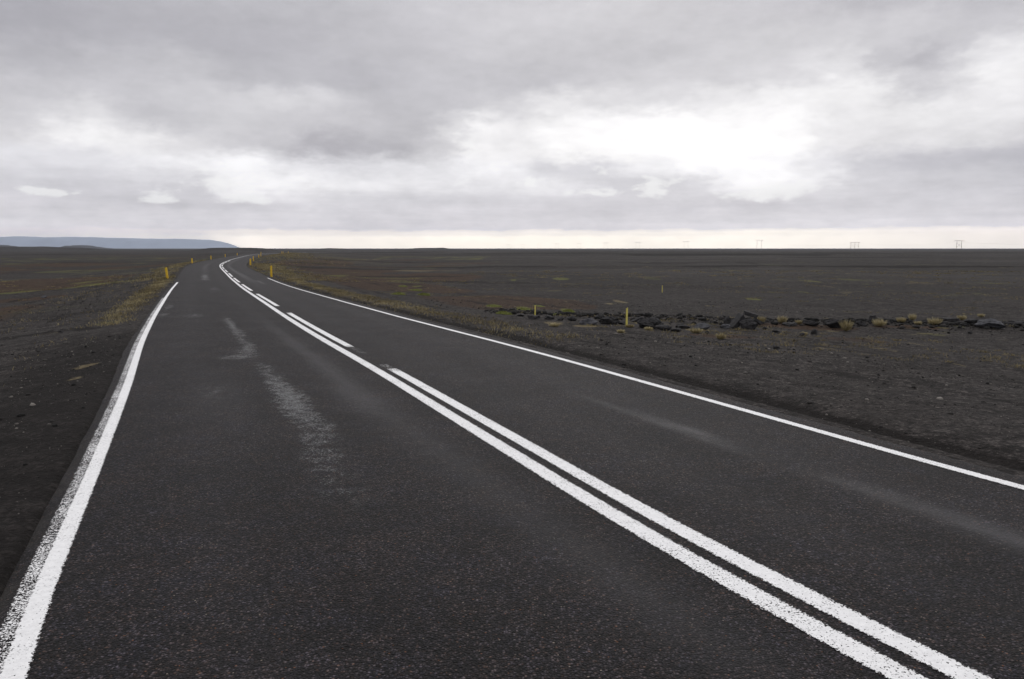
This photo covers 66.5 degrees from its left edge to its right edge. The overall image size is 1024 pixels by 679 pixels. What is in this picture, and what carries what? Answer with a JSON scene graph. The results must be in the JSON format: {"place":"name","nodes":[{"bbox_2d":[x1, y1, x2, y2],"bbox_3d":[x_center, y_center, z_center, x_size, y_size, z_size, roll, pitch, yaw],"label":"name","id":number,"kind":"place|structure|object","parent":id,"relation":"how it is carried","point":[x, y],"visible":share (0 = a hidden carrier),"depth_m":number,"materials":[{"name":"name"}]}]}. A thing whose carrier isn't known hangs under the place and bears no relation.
{"place":"outdoors","nodes":[
{"label":"outdoors","id":0,"kind":"place"},
{"bbox_2d":[0,236,238,247],"bbox_3d":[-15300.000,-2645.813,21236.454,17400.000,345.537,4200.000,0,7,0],"label":"mountain","id":1,"kind":"structure","parent":0,"point":[21,241],"depth_m":19950.52,"materials":[{"name":"grey stone"}]},
{"bbox_2d":[0,251,1023,678],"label":"road","id":2,"kind":"structure","parent":0,"point":[274,495],"depth_m":4.98,"materials":[{"name":"grey asphalt"}]},
{"bbox_2d":[0,282,177,678],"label":"road edge line","id":3,"kind":"object","parent":2,"relation":"on","point":[44,589],"visible":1,"depth_m":4.50,"materials":[{"name":"white paint"}]},
{"bbox_2d":[257,294,278,305],"bbox_3d":[-9.084,-1.492,28.826,0.167,0.087,8.800,-3,7,-22],"label":"road lane dash","id":4,"kind":"object","parent":2,"relation":"on","point":[271,302],"visible":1,"depth_m":27.85,"materials":[{"name":"white paint"}]},
{"bbox_2d":[287,313,353,346],"bbox_3d":[-4.590,-0.308,17.930,0.194,0.046,8.695,-3,7,-23],"label":"road lane dash","id":5,"kind":"object","parent":2,"relation":"on","point":[319,330],"visible":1,"depth_m":16.85,"materials":[{"name":"white paint"}]},
{"bbox_2d":[220,251,928,678],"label":"road centre line","id":6,"kind":"object","parent":2,"relation":"on","point":[844,643],"visible":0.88,"depth_m":4.51,"materials":[{"name":"white paint"}]},
{"bbox_2d":[268,278,1023,489],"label":"road edge line","id":7,"kind":"object","parent":2,"relation":"on","point":[994,479],"visible":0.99,"depth_m":7.97,"materials":[{"name":"white paint"}]},
{"bbox_2d":[388,368,993,678],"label":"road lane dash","id":8,"kind":"object","parent":2,"relation":"on","point":[855,620],"visible":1,"depth_m":4.29,"materials":[{"name":"white paint"}]},
{"bbox_2d":[0,245,1023,596],"bbox_3d":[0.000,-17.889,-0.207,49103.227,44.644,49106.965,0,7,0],"label":"ground","id":9,"kind":"structure","parent":0,"point":[34,271],"depth_m":24.95,"materials":[{"name":"black soil"}]},
{"bbox_2d":[2,252,603,386],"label":"grass","id":10,"kind":"structure","parent":9,"relation":"on","point":[148,291],"depth_m":36.84,"materials":[{"name":"plant"}]},
{"bbox_2d":[393,292,404,294],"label":"moss cushion","id":11,"kind":"object","parent":9,"relation":"on","point":[398,293],"visible":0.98,"depth_m":41.15,"materials":[{"name":"green plant"}]},
{"bbox_2d":[496,311,512,314],"bbox_3d":[-0.276,-0.865,25.439,0.658,0.158,0.506,0,7,0],"label":"moss cushion","id":12,"kind":"object","parent":9,"relation":"on","point":[503,312],"visible":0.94,"depth_m":25.32,"materials":[{"name":"green plant"}]},
{"bbox_2d":[528,315,539,318],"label":"rock","id":13,"kind":"object","parent":9,"relation":"on","point":[533,317],"visible":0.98,"depth_m":23.43,"materials":[{"name":"grey stone"}]},
{"bbox_2d":[544,315,554,319],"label":"rock","id":14,"kind":"object","parent":9,"relation":"on","point":[548,317],"visible":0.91,"depth_m":23.50,"materials":[{"name":"grey stone"}]},
{"bbox_2d":[548,323,559,326],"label":"grass tuft","id":15,"kind":"object","parent":9,"relation":"on","point":[554,324],"visible":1,"depth_m":20.57,"materials":[{"name":"beige plant"}]},
{"bbox_2d":[567,316,576,320],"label":"rock","id":16,"kind":"object","parent":9,"relation":"on","point":[571,318],"visible":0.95,"depth_m":23.11,"materials":[{"name":"grey stone"}]},
{"bbox_2d":[579,318,597,324],"bbox_3d":[2.142,-0.477,21.550,0.508,0.232,0.379,-5,8,-34],"label":"rock","id":17,"kind":"object","parent":9,"relation":"on","point":[591,321],"visible":0.89,"depth_m":21.49,"materials":[{"name":"grey stone"}]},
{"bbox_2d":[594,314,602,318],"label":"rock","id":18,"kind":"object","parent":9,"relation":"on","point":[597,316],"visible":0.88,"depth_m":25.51,"materials":[{"name":"grey stone"}]},
{"bbox_2d":[598,316,619,324],"bbox_3d":[2.736,-0.540,22.232,0.528,0.305,0.496,6,9,42],"label":"rock","id":19,"kind":"object","parent":9,"relation":"on","point":[612,320],"visible":0.91,"depth_m":22.06,"materials":[{"name":"grey stone"}]},
{"bbox_2d":[626,308,627,326],"bbox_3d":[3.170,-0.542,21.573,0.055,0.690,0.021,1,7,8],"label":"roadside post","id":20,"kind":"object","parent":9,"relation":"on","point":[626,316],"visible":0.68,"depth_m":21.55,"materials":[{"name":"yellow plastic"}]},
{"bbox_2d":[637,317,663,328],"bbox_3d":[3.830,-0.429,21.495,0.780,0.403,0.585,0,7,-4],"label":"rock","id":21,"kind":"object","parent":9,"relation":"on","point":[653,322],"visible":0.76,"depth_m":21.33,"materials":[{"name":"grey stone"}]},
{"bbox_2d":[655,325,671,330],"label":"rock","id":22,"kind":"object","parent":9,"relation":"on","point":[665,327],"visible":0.96,"depth_m":20.50,"materials":[{"name":"grey stone"}]},
{"bbox_2d":[670,328,681,331],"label":"rock","id":23,"kind":"object","parent":9,"relation":"on","point":[675,329],"visible":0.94,"depth_m":20.24,"materials":[{"name":"black stone"}]},
{"bbox_2d":[675,323,690,328],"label":"rock","id":24,"kind":"object","parent":9,"relation":"on","point":[682,326],"visible":0.87,"depth_m":22.32,"materials":[{"name":"grey stone"}]},
{"bbox_2d":[689,327,702,332],"bbox_3d":[4.751,-0.241,20.205,0.350,0.171,0.376,-3,7,-25],"label":"grass tuft","id":25,"kind":"object","parent":9,"relation":"on","point":[695,330],"visible":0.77,"depth_m":20.16,"materials":[{"name":"yellow plant"}]},
{"bbox_2d":[694,323,709,328],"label":"rock","id":26,"kind":"object","parent":9,"relation":"on","point":[703,325],"visible":0.91,"depth_m":22.85,"materials":[{"name":"grey stone"}]},
{"bbox_2d":[716,333,726,338],"bbox_3d":[4.999,-0.087,18.616,0.282,0.179,0.262,0,7,0],"label":"grass tuft","id":27,"kind":"object","parent":9,"relation":"on","point":[721,336],"visible":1,"depth_m":18.58,"materials":[{"name":"yellow plant"}]},
{"bbox_2d":[720,324,729,327],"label":"rock","id":28,"kind":"object","parent":9,"relation":"on","point":[725,326],"visible":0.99,"depth_m":23.64,"materials":[{"name":"grey stone"}]},
{"bbox_2d":[723,316,730,323],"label":"rock","id":29,"kind":"object","parent":9,"relation":"on","point":[727,319],"visible":0.48,"depth_m":25.03,"materials":[{"name":"grey stone"}]},
{"bbox_2d":[729,313,744,328],"bbox_3d":[6.877,-0.557,23.795,0.188,0.574,0.388,40,1,-10],"label":"rock","id":30,"kind":"object","parent":9,"relation":"on","point":[736,320],"visible":0.81,"depth_m":23.65,"materials":[{"name":"grey stone"}]},
{"bbox_2d":[740,319,757,329],"bbox_3d":[7.115,-0.432,23.476,0.539,0.403,0.421,2,7,17],"label":"rock","id":31,"kind":"object","parent":9,"relation":"on","point":[749,324],"visible":0.85,"depth_m":23.34,"materials":[{"name":"grey stone"}]},
{"bbox_2d":[743,310,757,317],"bbox_3d":[7.575,-0.798,24.775,0.468,0.135,0.347,18,11,12],"label":"rock","id":32,"kind":"object","parent":9,"relation":"on","point":[750,314],"visible":0.98,"depth_m":24.64,"materials":[{"name":"grey stone"}]},
{"bbox_2d":[483,308,1023,333],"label":"rubble","id":33,"kind":"object","parent":9,"relation":"on","point":[722,317],"visible":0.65,"depth_m":26.95,"materials":[{"name":"grey stone"}]},
{"bbox_2d":[752,318,762,324],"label":"rock","id":34,"kind":"object","parent":9,"relation":"on","point":[759,322],"visible":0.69,"depth_m":25.71,"materials":[{"name":"grey stone"}]},
{"bbox_2d":[777,316,786,322],"bbox_3d":[9.211,-0.695,26.583,0.379,0.298,0.391,-4,8,-33],"label":"grass tuft","id":35,"kind":"object","parent":9,"relation":"on","point":[783,319],"visible":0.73,"depth_m":26.54,"materials":[{"name":"beige plant"}]},
{"bbox_2d":[782,322,797,325],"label":"rock","id":36,"kind":"object","parent":9,"relation":"on","point":[790,323],"visible":0.99,"depth_m":26.09,"materials":[{"name":"grey stone"}]},
{"bbox_2d":[802,321,817,325],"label":"rock","id":37,"kind":"object","parent":9,"relation":"on","point":[811,323],"visible":0.98,"depth_m":26.26,"materials":[{"name":"grey stone"}]},
{"bbox_2d":[824,319,842,327],"bbox_3d":[10.690,-0.513,26.016,0.600,0.366,0.450,-1,7,-11],"label":"rock","id":38,"kind":"object","parent":9,"relation":"on","point":[833,323],"visible":0.91,"depth_m":25.90,"materials":[{"name":"grey stone"}]},
{"bbox_2d":[839,319,852,330],"bbox_3d":[10.810,-0.490,25.219,0.492,0.453,0.467,0,7,0],"label":"grass tuft","id":39,"kind":"object","parent":9,"relation":"on","point":[846,325],"visible":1,"depth_m":25.17,"materials":[{"name":"beige plant"}]},
{"bbox_2d":[856,321,865,325],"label":"rock","id":40,"kind":"object","parent":9,"relation":"on","point":[860,323],"visible":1,"depth_m":26.44,"materials":[{"name":"grey stone"}]},
{"bbox_2d":[868,315,879,321],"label":"rock","id":41,"kind":"object","parent":9,"relation":"on","point":[871,317],"visible":0.56,"depth_m":27.21,"materials":[{"name":"grey stone"}]},
{"bbox_2d":[871,319,886,325],"bbox_3d":[12.475,-0.594,26.515,0.524,0.303,0.541,0,7,0],"label":"grass tuft","id":42,"kind":"object","parent":9,"relation":"on","point":[878,323],"visible":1,"depth_m":26.47,"materials":[{"name":"beige plant"}]},
{"bbox_2d":[895,317,905,321],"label":"grass tuft","id":43,"kind":"object","parent":9,"relation":"on","point":[901,320],"visible":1,"depth_m":27.37,"materials":[{"name":"beige plant"}]},
{"bbox_2d":[908,313,916,319],"bbox_3d":[15.732,-0.903,30.709,0.363,0.311,0.369,3,7,26],"label":"grass tuft","id":44,"kind":"object","parent":9,"relation":"on","point":[912,317],"visible":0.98,"depth_m":30.66,"materials":[{"name":"beige plant"}]},
{"bbox_2d":[927,317,942,324],"bbox_3d":[14.664,-0.650,27.114,0.544,0.298,0.546,0,7,0],"label":"grass tuft","id":45,"kind":"object","parent":9,"relation":"on","point":[934,321],"visible":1,"depth_m":27.07,"materials":[{"name":"beige plant"}]},
{"bbox_2d":[939,317,959,321],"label":"rock","id":46,"kind":"object","parent":9,"relation":"on","point":[951,319],"visible":0.56,"depth_m":29.21,"materials":[{"name":"grey stone"}]},
{"bbox_2d":[957,314,966,319],"bbox_3d":[17.712,-0.878,30.696,0.379,0.251,0.392,0,7,0],"label":"grass tuft","id":47,"kind":"object","parent":9,"relation":"on","point":[960,317],"visible":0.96,"depth_m":30.64,"materials":[{"name":"beige plant"}]},
{"bbox_2d":[963,319,977,323],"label":"rock","id":48,"kind":"object","parent":9,"relation":"on","point":[968,321],"visible":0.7,"depth_m":27.28,"materials":[{"name":"grey stone"}]},
{"bbox_2d":[974,318,1005,328],"bbox_3d":[16.390,-0.538,26.819,0.920,0.378,0.690,3,7,24],"label":"rock","id":49,"kind":"object","parent":9,"relation":"on","point":[995,323],"visible":0.95,"depth_m":26.61,"materials":[{"name":"grey stone"}]},
{"bbox_2d":[1004,320,1023,325],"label":"rock","id":50,"kind":"object","parent":9,"relation":"on","point":[1013,322],"visible":0.92,"depth_m":27.16,"materials":[{"name":"grey stone"}]},
{"bbox_2d":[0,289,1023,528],"bbox_3d":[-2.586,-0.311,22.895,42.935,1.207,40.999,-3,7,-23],"label":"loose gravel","id":51,"kind":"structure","parent":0,"point":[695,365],"depth_m":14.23,"materials":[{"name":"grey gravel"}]},
{"bbox_2d":[0,269,1023,368],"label":"sparse grass","id":52,"kind":"structure","parent":0,"point":[878,341],"depth_m":34.65,"materials":[{"name":"beige plant"}]},
{"bbox_2d":[0,0,1023,247],"label":"sky","id":53,"kind":"structure","parent":0,"point":[239,123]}
]}

